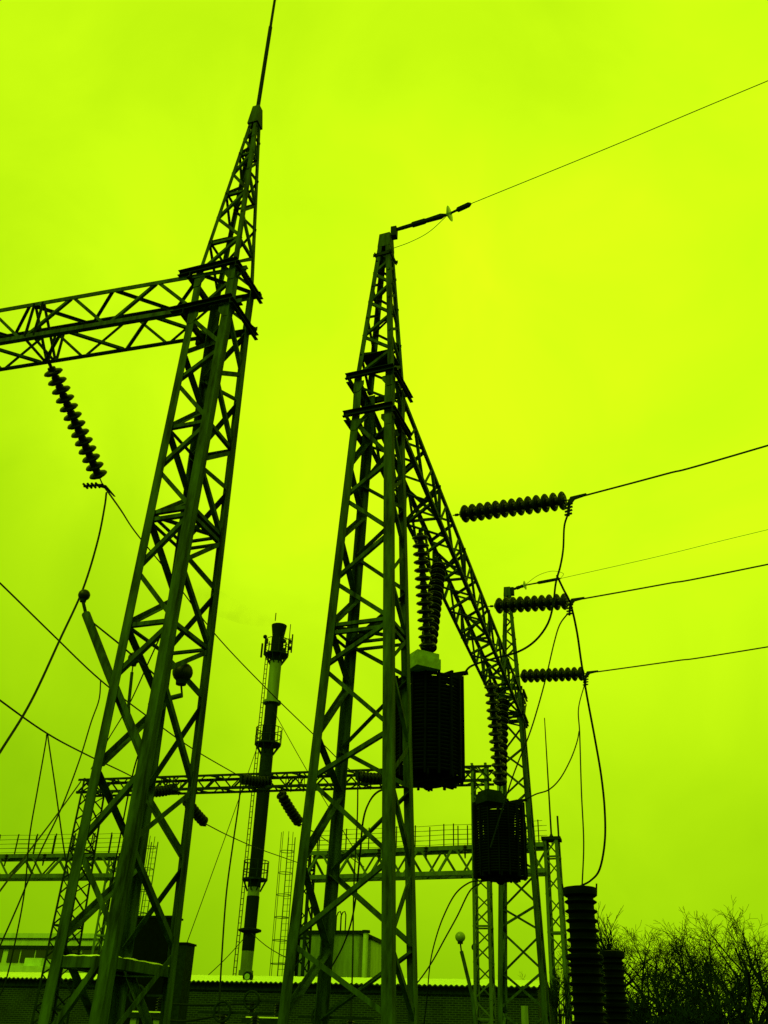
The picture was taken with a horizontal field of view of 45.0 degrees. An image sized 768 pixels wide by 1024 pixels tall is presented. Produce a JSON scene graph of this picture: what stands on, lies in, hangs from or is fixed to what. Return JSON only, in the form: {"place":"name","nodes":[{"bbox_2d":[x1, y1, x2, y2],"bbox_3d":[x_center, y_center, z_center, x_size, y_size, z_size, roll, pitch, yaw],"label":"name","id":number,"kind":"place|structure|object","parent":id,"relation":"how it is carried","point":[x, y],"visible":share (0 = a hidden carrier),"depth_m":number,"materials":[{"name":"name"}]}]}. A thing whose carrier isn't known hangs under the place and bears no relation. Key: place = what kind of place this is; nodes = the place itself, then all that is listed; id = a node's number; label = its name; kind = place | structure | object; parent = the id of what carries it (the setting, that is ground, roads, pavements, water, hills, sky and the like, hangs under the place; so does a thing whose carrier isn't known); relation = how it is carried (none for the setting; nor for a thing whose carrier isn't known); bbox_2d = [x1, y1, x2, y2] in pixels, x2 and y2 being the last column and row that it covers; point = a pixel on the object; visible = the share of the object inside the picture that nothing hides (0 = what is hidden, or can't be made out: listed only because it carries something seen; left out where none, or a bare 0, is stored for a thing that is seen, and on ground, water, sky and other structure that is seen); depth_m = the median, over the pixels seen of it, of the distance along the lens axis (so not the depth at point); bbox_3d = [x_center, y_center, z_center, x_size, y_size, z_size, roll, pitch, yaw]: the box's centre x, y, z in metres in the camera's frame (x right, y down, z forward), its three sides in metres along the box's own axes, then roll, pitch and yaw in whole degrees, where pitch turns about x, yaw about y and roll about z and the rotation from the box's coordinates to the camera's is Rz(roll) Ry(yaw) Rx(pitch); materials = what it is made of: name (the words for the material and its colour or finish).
{"place":"outdoors","nodes":[
{"label":"outdoors","id":0,"kind":"place"},
{"bbox_2d":[0,958,81,972],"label":"white shed","id":1,"kind":"structure","parent":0,"point":[33,964],"depth_m":72.05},
{"bbox_2d":[0,933,104,972],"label":"works building","id":2,"kind":"structure","parent":0,"point":[30,945],"depth_m":87.74,"materials":[{"name":"green concrete"}]},
{"bbox_2d":[6,949,20,962],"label":"window","id":3,"kind":"structure","parent":2,"relation":"in","point":[16,953],"depth_m":87.85,"materials":[{"name":"green glass"}]},
{"bbox_2d":[19,949,34,962],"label":"window","id":4,"kind":"structure","parent":2,"relation":"in","point":[25,953],"depth_m":87.56,"materials":[{"name":"green glass"}]},
{"bbox_2d":[35,950,52,959],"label":"window","id":5,"kind":"structure","parent":2,"relation":"in","point":[39,953],"depth_m":87.20,"materials":[{"name":"green glass"}]},
{"bbox_2d":[108,756,137,910],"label":"conductor wire","id":6,"kind":"object","parent":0,"point":[120,832],"visible":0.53,"depth_m":13.03,"materials":[{"name":"metal"}]},
{"bbox_2d":[127,984,179,1023],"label":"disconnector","id":7,"kind":"object","parent":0,"point":[134,1015],"visible":0.44,"depth_m":23.15,"materials":[{"name":"metal"}]},
{"bbox_2d":[0,0,767,1023],"label":"sky","id":8,"kind":"structure","parent":0,"point":[598,321],"materials":[{"name":"yellow"}]},
{"bbox_2d":[412,529,435,649],"bbox_3d":[0.706,1.365,16.434,0.304,2.036,0.939,-6,-32,13],"label":"insulator string","id":9,"kind":"object","parent":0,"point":[420,545],"visible":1,"depth_m":16.33,"materials":[{"name":"ceramic"}]},
{"bbox_2d":[455,932,476,1023],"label":"globe lamp","id":10,"kind":"object","parent":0,"point":[460,937],"visible":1,"depth_m":27.25,"materials":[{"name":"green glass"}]},
{"bbox_2d":[541,718,572,1023],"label":"lattice column","id":11,"kind":"structure","parent":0,"point":[547,840],"depth_m":51.70,"materials":[{"name":"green metal"}]},
{"label":"ground","id":12,"kind":"structure","parent":0,"visible":0},
{"bbox_2d":[31,778,104,1023],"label":"lattice column","id":13,"kind":"structure","parent":12,"relation":"on","point":[61,973],"depth_m":37.38,"materials":[{"name":"metal"}]},
{"bbox_2d":[76,765,493,797],"bbox_3d":[-4.411,11.110,38.125,17.808,0.665,0.822,-5,-31,13],"label":"lattice crossbeam","id":14,"kind":"object","parent":13,"relation":"attached to","point":[217,777],"visible":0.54,"depth_m":38.17,"materials":[{"name":"metal"}]},
{"bbox_2d":[0,781,80,891],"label":"conductor wire","id":15,"kind":"object","parent":14,"relation":"attached to","point":[16,868],"visible":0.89,"depth_m":25.95,"materials":[{"name":"metal"}]},
{"bbox_2d":[0,699,130,775],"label":"conductor wire","id":16,"kind":"object","parent":14,"relation":"attached to","point":[20,715],"visible":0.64,"depth_m":20.00,"materials":[{"name":"metal"}]},
{"bbox_2d":[0,734,46,995],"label":"conductor wire","id":17,"kind":"object","parent":16,"relation":"hanging from","point":[26,867],"visible":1,"depth_m":18.43,"materials":[{"name":"metal"}]},
{"bbox_2d":[47,734,68,877],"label":"conductor wire","id":18,"kind":"object","parent":16,"relation":"hanging from","point":[57,806],"visible":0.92,"depth_m":18.92,"materials":[{"name":"metal"}]},
{"bbox_2d":[0,582,240,776],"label":"conductor wire","id":19,"kind":"object","parent":14,"relation":"attached to","point":[43,625],"visible":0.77,"depth_m":19.38,"materials":[{"name":"metal"}]},
{"bbox_2d":[0,680,100,946],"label":"conductor wire","id":20,"kind":"object","parent":19,"relation":"hanging from","point":[54,821],"visible":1,"depth_m":17.43,"materials":[{"name":"metal"}]},
{"bbox_2d":[91,639,159,768],"bbox_3d":[-5.277,4.088,18.464,0.078,0.336,9.929,13,-32,-18],"label":"conductor wire","id":21,"kind":"object","parent":14,"relation":"attached to","point":[135,690],"visible":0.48,"depth_m":16.48,"materials":[{"name":"metal"}]},
{"bbox_2d":[154,783,177,796],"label":"insulator string","id":22,"kind":"object","parent":14,"relation":"hanging from","point":[163,791],"visible":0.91,"depth_m":38.49,"materials":[{"name":"ceramic"}]},
{"bbox_2d":[182,800,207,826],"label":"insulator string","id":23,"kind":"object","parent":14,"relation":"hanging from","point":[200,818],"visible":0.62,"depth_m":39.28,"materials":[{"name":"ceramic"}]},
{"bbox_2d":[218,781,240,1018],"bbox_3d":[-4.858,11.834,29.084,0.164,7.154,1.851,8,-31,-9],"label":"conductor wire","id":24,"kind":"object","parent":14,"relation":"hanging from","point":[226,897],"visible":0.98,"depth_m":29.12,"materials":[{"name":"metal"}]},
{"bbox_2d":[239,774,271,786],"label":"insulator string","id":25,"kind":"object","parent":14,"relation":"hanging from","point":[251,780],"visible":1,"depth_m":37.58,"materials":[{"name":"ceramic"}]},
{"bbox_2d":[276,791,302,826],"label":"insulator string","id":26,"kind":"object","parent":14,"relation":"hanging from","point":[292,812],"visible":0.99,"depth_m":38.16,"materials":[{"name":"ceramic"}]},
{"bbox_2d":[350,778,358,1016],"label":"conductor wire","id":27,"kind":"object","parent":14,"relation":"hanging from","point":[353,906],"visible":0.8,"depth_m":27.62,"materials":[{"name":"metal"}]},
{"bbox_2d":[332,789,381,966],"bbox_3d":[-0.586,6.771,16.565,0.306,2.156,6.629,6,-31,-7],"label":"conductor wire","id":28,"kind":"object","parent":14,"relation":"hanging from","point":[375,793],"visible":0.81,"depth_m":16.00,"materials":[{"name":"metal"}]},
{"bbox_2d":[355,771,381,783],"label":"insulator string","id":29,"kind":"object","parent":14,"relation":"attached to","point":[368,777],"visible":0.82,"depth_m":36.45,"materials":[{"name":"ceramic"}]},
{"bbox_2d":[91,855,118,954],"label":"lattice column","id":30,"kind":"structure","parent":12,"relation":"on","point":[101,935],"depth_m":57.70,"materials":[{"name":"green metal"}]},
{"bbox_2d":[0,832,120,880],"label":"railed crossbeam","id":31,"kind":"object","parent":30,"relation":"attached to","point":[59,858],"visible":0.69,"depth_m":60.30,"materials":[{"name":"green metal"}]},
{"bbox_2d":[138,836,157,915],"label":"caged ladder","id":32,"kind":"object","parent":12,"relation":"on","point":[144,906],"visible":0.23,"depth_m":56.66,"materials":[{"name":"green metal"}]},
{"bbox_2d":[123,915,182,1023],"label":"metal cabinet","id":33,"kind":"object","parent":12,"relation":"on","point":[150,943],"visible":0.3,"depth_m":39.95,"materials":[{"name":"black metal"}]},
{"bbox_2d":[38,0,275,1023],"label":"lattice tower","id":34,"kind":"structure","parent":12,"relation":"on","point":[116,967],"depth_m":10.96,"materials":[{"name":"metal"}]},
{"bbox_2d":[0,492,106,753],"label":"conductor wire","id":35,"kind":"object","parent":34,"relation":"attached to","point":[41,679],"visible":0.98,"depth_m":12.28,"materials":[{"name":"metal"}]},
{"bbox_2d":[78,589,153,755],"bbox_3d":[-3.144,1.863,10.750,1.345,2.242,0.147,-6,-32,13],"label":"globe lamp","id":36,"kind":"object","parent":34,"relation":"attached to","point":[90,624],"visible":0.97,"depth_m":10.90,"materials":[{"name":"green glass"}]},
{"bbox_2d":[0,265,261,371],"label":"lattice crossbeam","id":37,"kind":"object","parent":34,"relation":"attached to","point":[37,332],"visible":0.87,"depth_m":14.32,"materials":[{"name":"metal"}]},
{"bbox_2d":[44,364,115,496],"bbox_3d":[-5.010,-1.307,15.333,0.389,1.342,2.200,-7,-32,15],"label":"insulator string","id":38,"kind":"object","parent":37,"relation":"hanging from","point":[72,416],"visible":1,"depth_m":15.17,"materials":[{"name":"ceramic"}]},
{"bbox_2d":[103,484,354,773],"bbox_3d":[-4.237,4.484,27.169,2.742,3.200,24.674,-3,-31,8],"label":"conductor wire","id":39,"kind":"object","parent":38,"relation":"attached to","point":[113,499],"visible":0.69,"depth_m":28.18,"materials":[{"name":"metal"}]},
{"bbox_2d":[127,652,138,709],"bbox_3d":[-3.162,2.268,11.511,0.220,1.136,0.158,-22,-38,35],"label":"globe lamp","id":40,"kind":"object","parent":34,"relation":"attached to","point":[130,685],"visible":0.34,"depth_m":11.58,"materials":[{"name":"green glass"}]},
{"bbox_2d":[164,663,192,702],"bbox_3d":[-2.524,2.046,10.983,0.499,0.532,0.244,-6,-32,13],"label":"globe lamp","id":41,"kind":"object","parent":34,"relation":"attached to","point":[182,675],"visible":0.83,"depth_m":10.93,"materials":[{"name":"black glass"}]},
{"bbox_2d":[170,942,196,1023],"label":"metal cabinet","id":42,"kind":"object","parent":12,"relation":"on","point":[185,958],"visible":0.78,"depth_m":39.29,"materials":[{"name":"metal"}]},
{"bbox_2d":[198,1000,278,1023],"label":"disconnector","id":43,"kind":"object","parent":12,"relation":"on","point":[222,1020],"visible":1,"depth_m":20.75,"materials":[{"name":"metal"}]},
{"bbox_2d":[153,1014,227,1021],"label":"conductor wire","id":44,"kind":"object","parent":43,"relation":"attached to","point":[192,1020],"visible":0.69,"depth_m":21.74,"materials":[{"name":"metal"}]},
{"bbox_2d":[232,990,279,1023],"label":"disconnector","id":45,"kind":"object","parent":12,"relation":"on","point":[262,1020],"visible":0.76,"depth_m":23.47,"materials":[{"name":"metal"}]},
{"bbox_2d":[172,1002,259,1005],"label":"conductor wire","id":46,"kind":"object","parent":45,"relation":"attached to","point":[183,1004],"visible":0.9,"depth_m":23.88,"materials":[{"name":"metal"}]},
{"bbox_2d":[233,613,292,975],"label":"tall chimney","id":47,"kind":"object","parent":12,"relation":"on","point":[276,654],"visible":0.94,"depth_m":69.07,"materials":[{"name":"paint"}]},
{"bbox_2d":[187,723,265,941],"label":"guy wire","id":48,"kind":"object","parent":47,"relation":"attached to","point":[222,844],"visible":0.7,"depth_m":64.16,"materials":[{"name":"metal"}]},
{"bbox_2d":[0,972,550,1023],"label":"brick building","id":49,"kind":"structure","parent":12,"relation":"on","point":[448,1001],"depth_m":47.97,"materials":[{"name":"black brick"}]},
{"bbox_2d":[269,831,295,984],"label":"caged ladder","id":50,"kind":"object","parent":12,"relation":"on","point":[282,918],"visible":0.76,"depth_m":55.66,"materials":[{"name":"green metal"}]},
{"bbox_2d":[294,855,315,976],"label":"lattice column","id":51,"kind":"structure","parent":12,"relation":"on","point":[304,938],"depth_m":55.90,"materials":[{"name":"metal"}]},
{"bbox_2d":[308,820,551,882],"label":"railed crossbeam","id":52,"kind":"object","parent":51,"relation":"attached to","point":[439,851],"visible":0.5,"depth_m":55.70,"materials":[{"name":"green metal"}]},
{"bbox_2d":[298,1008,373,1023],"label":"disconnector","id":53,"kind":"object","parent":12,"relation":"on","point":[350,1020],"visible":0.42,"depth_m":21.07,"materials":[{"name":"metal"}]},
{"bbox_2d":[294,911,380,977],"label":"block house","id":54,"kind":"structure","parent":12,"relation":"on","point":[342,966],"depth_m":56.92,"materials":[{"name":"metal"}]},
{"bbox_2d":[277,232,418,1023],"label":"lattice tower","id":55,"kind":"structure","parent":12,"relation":"on","point":[386,361],"depth_m":12.07,"materials":[{"name":"metal"}]},
{"bbox_2d":[390,202,471,239],"bbox_3d":[0.803,-5.061,16.014,1.488,0.297,0.276,-9,-32,18],"label":"ground wire fitting","id":56,"kind":"object","parent":55,"relation":"attached to","point":[413,224],"visible":1,"depth_m":16.03,"materials":[{"name":"metal"}]},
{"bbox_2d":[471,80,767,203],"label":"conductor wire","id":57,"kind":"object","parent":56,"relation":"attached to","point":[622,141],"visible":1,"depth_m":14.68,"materials":[{"name":"metal"}]},
{"bbox_2d":[360,381,527,727],"bbox_3d":[1.899,2.164,20.863,0.756,0.763,15.510,-6,-32,13],"label":"lattice crossbeam","id":58,"kind":"object","parent":55,"relation":"attached to","point":[432,507],"visible":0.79,"depth_m":18.89,"materials":[{"name":"metal"}]},
{"bbox_2d":[420,562,445,652],"bbox_3d":[0.921,1.699,17.183,0.304,2.240,1.136,-6,-32,13],"label":"insulator string","id":59,"kind":"object","parent":58,"relation":"hanging from","point":[437,576],"visible":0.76,"depth_m":17.27,"materials":[{"name":"ceramic"}]},
{"bbox_2d":[395,670,467,791],"bbox_3d":[0.757,3.512,15.705,1.188,2.357,1.188,15,-33,-21],"label":"line trap coil","id":60,"kind":"object","parent":59,"relation":"hanging from","point":[438,732],"visible":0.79,"depth_m":15.21,"materials":[{"name":"black metal"}]},
{"bbox_2d":[410,649,440,675],"bbox_3d":[0.643,2.553,15.653,0.460,0.280,0.460,17,-34,-23],"label":"coupling box","id":61,"kind":"object","parent":60,"relation":"on","point":[421,660],"visible":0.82,"depth_m":15.48,"materials":[{"name":"metal"}]},
{"bbox_2d":[465,515,567,670],"bbox_3d":[2.374,1.413,16.426,2.012,2.866,0.092,-9,-32,18],"label":"conductor wire","id":62,"kind":"object","parent":60,"relation":"on","point":[527,646],"visible":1,"depth_m":15.99,"materials":[{"name":"metal"}]},
{"bbox_2d":[494,697,508,785],"bbox_3d":[3.067,5.919,24.223,0.350,2.679,1.302,-6,-32,13],"label":"insulator string","id":63,"kind":"object","parent":58,"relation":"hanging from","point":[503,707],"visible":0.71,"depth_m":24.42,"materials":[{"name":"ceramic"}]},
{"bbox_2d":[484,679,506,784],"bbox_3d":[2.784,5.511,23.231,0.350,2.356,1.314,-6,-32,13],"label":"insulator string","id":64,"kind":"object","parent":63,"relation":"attached to","point":[496,741],"visible":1,"depth_m":23.12,"materials":[{"name":"ceramic"}]},
{"bbox_2d":[472,786,527,884],"bbox_3d":[2.750,7.636,22.155,1.249,2.376,1.249,15,-33,-21],"label":"line trap coil","id":65,"kind":"object","parent":64,"relation":"hanging from","point":[501,859],"visible":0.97,"depth_m":21.64,"materials":[{"name":"black metal"}]},
{"bbox_2d":[418,882,481,981],"bbox_3d":[1.087,8.389,18.110,0.206,1.699,3.675,11,-32,-15],"label":"conductor wire","id":66,"kind":"object","parent":65,"relation":"attached to","point":[449,929],"visible":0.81,"depth_m":17.64,"materials":[{"name":"metal"}]},
{"bbox_2d":[423,880,480,1023],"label":"conductor wire","id":67,"kind":"object","parent":65,"relation":"attached to","point":[459,889],"visible":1,"depth_m":18.20,"materials":[{"name":"metal"}]},
{"bbox_2d":[476,789,503,806],"bbox_3d":[2.429,6.557,21.297,0.460,0.275,0.460,17,-34,-23],"label":"coupling box","id":68,"kind":"object","parent":65,"relation":"on","point":[490,797],"visible":0.96,"depth_m":21.16,"materials":[{"name":"metal"}]},
{"bbox_2d":[527,731,578,798],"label":"conductor wire","id":69,"kind":"object","parent":65,"relation":"on","point":[561,775],"visible":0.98,"depth_m":22.96,"materials":[{"name":"metal"}]},
{"bbox_2d":[453,491,585,522],"bbox_3d":[2.509,-0.022,17.527,2.752,0.862,0.357,-17,-35,28],"label":"insulator string","id":70,"kind":"object","parent":58,"relation":"attached to","point":[528,505],"visible":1,"depth_m":17.47,"materials":[{"name":"ceramic"}]},
{"bbox_2d":[584,445,767,496],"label":"conductor wire","id":71,"kind":"object","parent":70,"relation":"attached to","point":[677,470],"visible":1,"depth_m":16.21,"materials":[{"name":"metal"}]},
{"bbox_2d":[488,593,584,615],"bbox_3d":[3.449,2.170,21.235,2.384,0.835,0.380,-17,-36,29],"label":"insulator string","id":72,"kind":"object","parent":58,"relation":"attached to","point":[520,604],"visible":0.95,"depth_m":21.21,"materials":[{"name":"ceramic"}]},
{"bbox_2d":[490,613,567,847],"bbox_3d":[3.092,4.427,19.453,1.874,5.020,0.056,-2,-31,7],"label":"conductor wire","id":73,"kind":"object","parent":72,"relation":"attached to","point":[529,732],"visible":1,"depth_m":19.30,"materials":[{"name":"metal"}]},
{"bbox_2d":[583,564,767,598],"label":"conductor wire","id":74,"kind":"object","parent":72,"relation":"attached to","point":[677,581],"visible":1,"depth_m":19.86,"materials":[{"name":"metal"}]},
{"bbox_2d":[516,667,597,685],"bbox_3d":[4.625,4.476,25.060,2.423,0.811,0.380,-18,-36,30],"label":"insulator string","id":75,"kind":"object","parent":58,"relation":"hanging from","point":[554,674],"visible":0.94,"depth_m":25.01,"materials":[{"name":"ceramic"}]},
{"bbox_2d":[578,686,583,883],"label":"conductor wire","id":76,"kind":"object","parent":75,"relation":"hanging from","point":[581,786],"visible":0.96,"depth_m":21.01,"materials":[{"name":"metal"}]},
{"bbox_2d":[598,646,767,671],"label":"conductor wire","id":77,"kind":"object","parent":75,"relation":"attached to","point":[684,659],"visible":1,"depth_m":23.59,"materials":[{"name":"metal"}]},
{"bbox_2d":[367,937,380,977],"bbox_3d":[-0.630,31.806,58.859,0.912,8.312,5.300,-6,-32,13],"label":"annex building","id":78,"kind":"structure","parent":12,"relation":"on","point":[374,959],"depth_m":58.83,"materials":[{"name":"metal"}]},
{"bbox_2d":[470,762,495,1023],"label":"lattice column","id":79,"kind":"structure","parent":12,"relation":"on","point":[490,957],"depth_m":33.22,"materials":[{"name":"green metal"}]},
{"bbox_2d":[490,587,550,1023],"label":"lattice tower","id":80,"kind":"structure","parent":12,"relation":"on","point":[503,968],"depth_m":23.83,"materials":[{"name":"metal"}]},
{"bbox_2d":[510,578,559,595],"bbox_3d":[4.581,2.226,28.102,1.583,0.386,0.276,-10,-33,19],"label":"ground wire fitting","id":81,"kind":"object","parent":80,"relation":"attached to","point":[523,585],"visible":0.97,"depth_m":28.16,"materials":[{"name":"metal"}]},
{"bbox_2d":[560,529,767,578],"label":"conductor wire","id":82,"kind":"object","parent":81,"relation":"attached to","point":[662,555],"visible":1,"depth_m":26.61,"materials":[{"name":"grey metal"}]},
{"bbox_2d":[548,962,572,1023],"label":"bare bush","id":83,"kind":"object","parent":12,"relation":"on","point":[556,1003],"visible":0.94,"depth_m":38.79,"materials":[{"name":"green plant"}]},
{"bbox_2d":[562,884,607,1023],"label":"current transformer","id":84,"kind":"object","parent":12,"relation":"on","point":[584,957],"visible":1,"depth_m":17.60,"materials":[{"name":"black ceramic"}]},
{"bbox_2d":[556,575,605,884],"bbox_3d":[3.764,4.274,17.436,0.606,4.457,4.992,-4,-31,10],"label":"conductor wire","id":85,"kind":"object","parent":84,"relation":"attached to","point":[594,736],"visible":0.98,"depth_m":17.37,"materials":[{"name":"metal"}]},
{"bbox_2d":[564,903,662,995],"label":"bare tree","id":86,"kind":"object","parent":12,"relation":"on","point":[609,945],"visible":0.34,"depth_m":48.95,"materials":[{"name":"black plant"}]},
{"bbox_2d":[599,948,630,1023],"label":"current transformer","id":87,"kind":"object","parent":12,"relation":"on","point":[617,1006],"visible":0.97,"depth_m":23.34,"materials":[{"name":"black ceramic"}]},
{"bbox_2d":[600,969,654,1023],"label":"bare bush","id":88,"kind":"object","parent":12,"relation":"on","point":[628,993],"visible":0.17,"depth_m":43.54,"materials":[{"name":"black plant"}]},
{"bbox_2d":[556,942,721,1011],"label":"bare tree","id":89,"kind":"object","parent":12,"relation":"on","point":[604,979],"visible":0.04,"depth_m":56.85,"materials":[{"name":"black plant"}]},
{"bbox_2d":[603,989,695,1023],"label":"bare bush","id":90,"kind":"object","parent":12,"relation":"on","point":[644,1015],"visible":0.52,"depth_m":41.27,"materials":[{"name":"black plant"}]},
{"bbox_2d":[598,920,716,1022],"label":"bare tree","id":91,"kind":"object","parent":12,"relation":"on","point":[637,948],"visible":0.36,"depth_m":52.88,"materials":[{"name":"black plant"}]},
{"bbox_2d":[625,953,731,1023],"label":"bare tree","id":92,"kind":"object","parent":12,"relation":"on","point":[672,993],"visible":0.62,"depth_m":44.38,"materials":[{"name":"black plant"}]},
{"bbox_2d":[606,914,767,1023],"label":"bare tree","id":93,"kind":"object","parent":12,"relation":"on","point":[763,1015],"visible":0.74,"depth_m":50.52,"materials":[{"name":"black plant"}]},
{"bbox_2d":[645,991,736,1023],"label":"bare bush","id":94,"kind":"object","parent":12,"relation":"on","point":[687,1012],"visible":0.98,"depth_m":37.79,"materials":[{"name":"black plant"}]},
{"bbox_2d":[630,913,767,1017],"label":"bare tree","id":95,"kind":"object","parent":12,"relation":"on","point":[700,985],"visible":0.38,"depth_m":51.59,"materials":[{"name":"black plant"}]},
{"bbox_2d":[650,955,766,1017],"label":"bare tree","id":96,"kind":"object","parent":12,"relation":"on","point":[712,985],"visible":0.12,"depth_m":54.87,"materials":[{"name":"black plant"}]},
{"bbox_2d":[665,911,767,1022],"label":"bare tree","id":97,"kind":"object","parent":12,"relation":"on","point":[736,961],"visible":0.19,"depth_m":55.92,"materials":[{"name":"black plant"}]},
{"bbox_2d":[671,906,767,1023],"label":"bare tree","id":98,"kind":"object","parent":12,"relation":"on","point":[745,958],"visible":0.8,"depth_m":50.03,"materials":[{"name":"black plant"}]},
{"bbox_2d":[692,992,748,1023],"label":"bare bush","id":99,"kind":"object","parent":12,"relation":"on","point":[714,1015],"visible":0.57,"depth_m":38.91,"materials":[{"name":"black plant"}]},
{"bbox_2d":[714,896,767,1012],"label":"bare tree","id":100,"kind":"object","parent":12,"relation":"on","point":[747,951],"visible":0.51,"depth_m":52.25,"materials":[{"name":"black plant"}]},
{"bbox_2d":[727,997,765,1023],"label":"bare bush","id":101,"kind":"object","parent":12,"relation":"on","point":[742,1018],"visible":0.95,"depth_m":38.31,"materials":[{"name":"black plant"}]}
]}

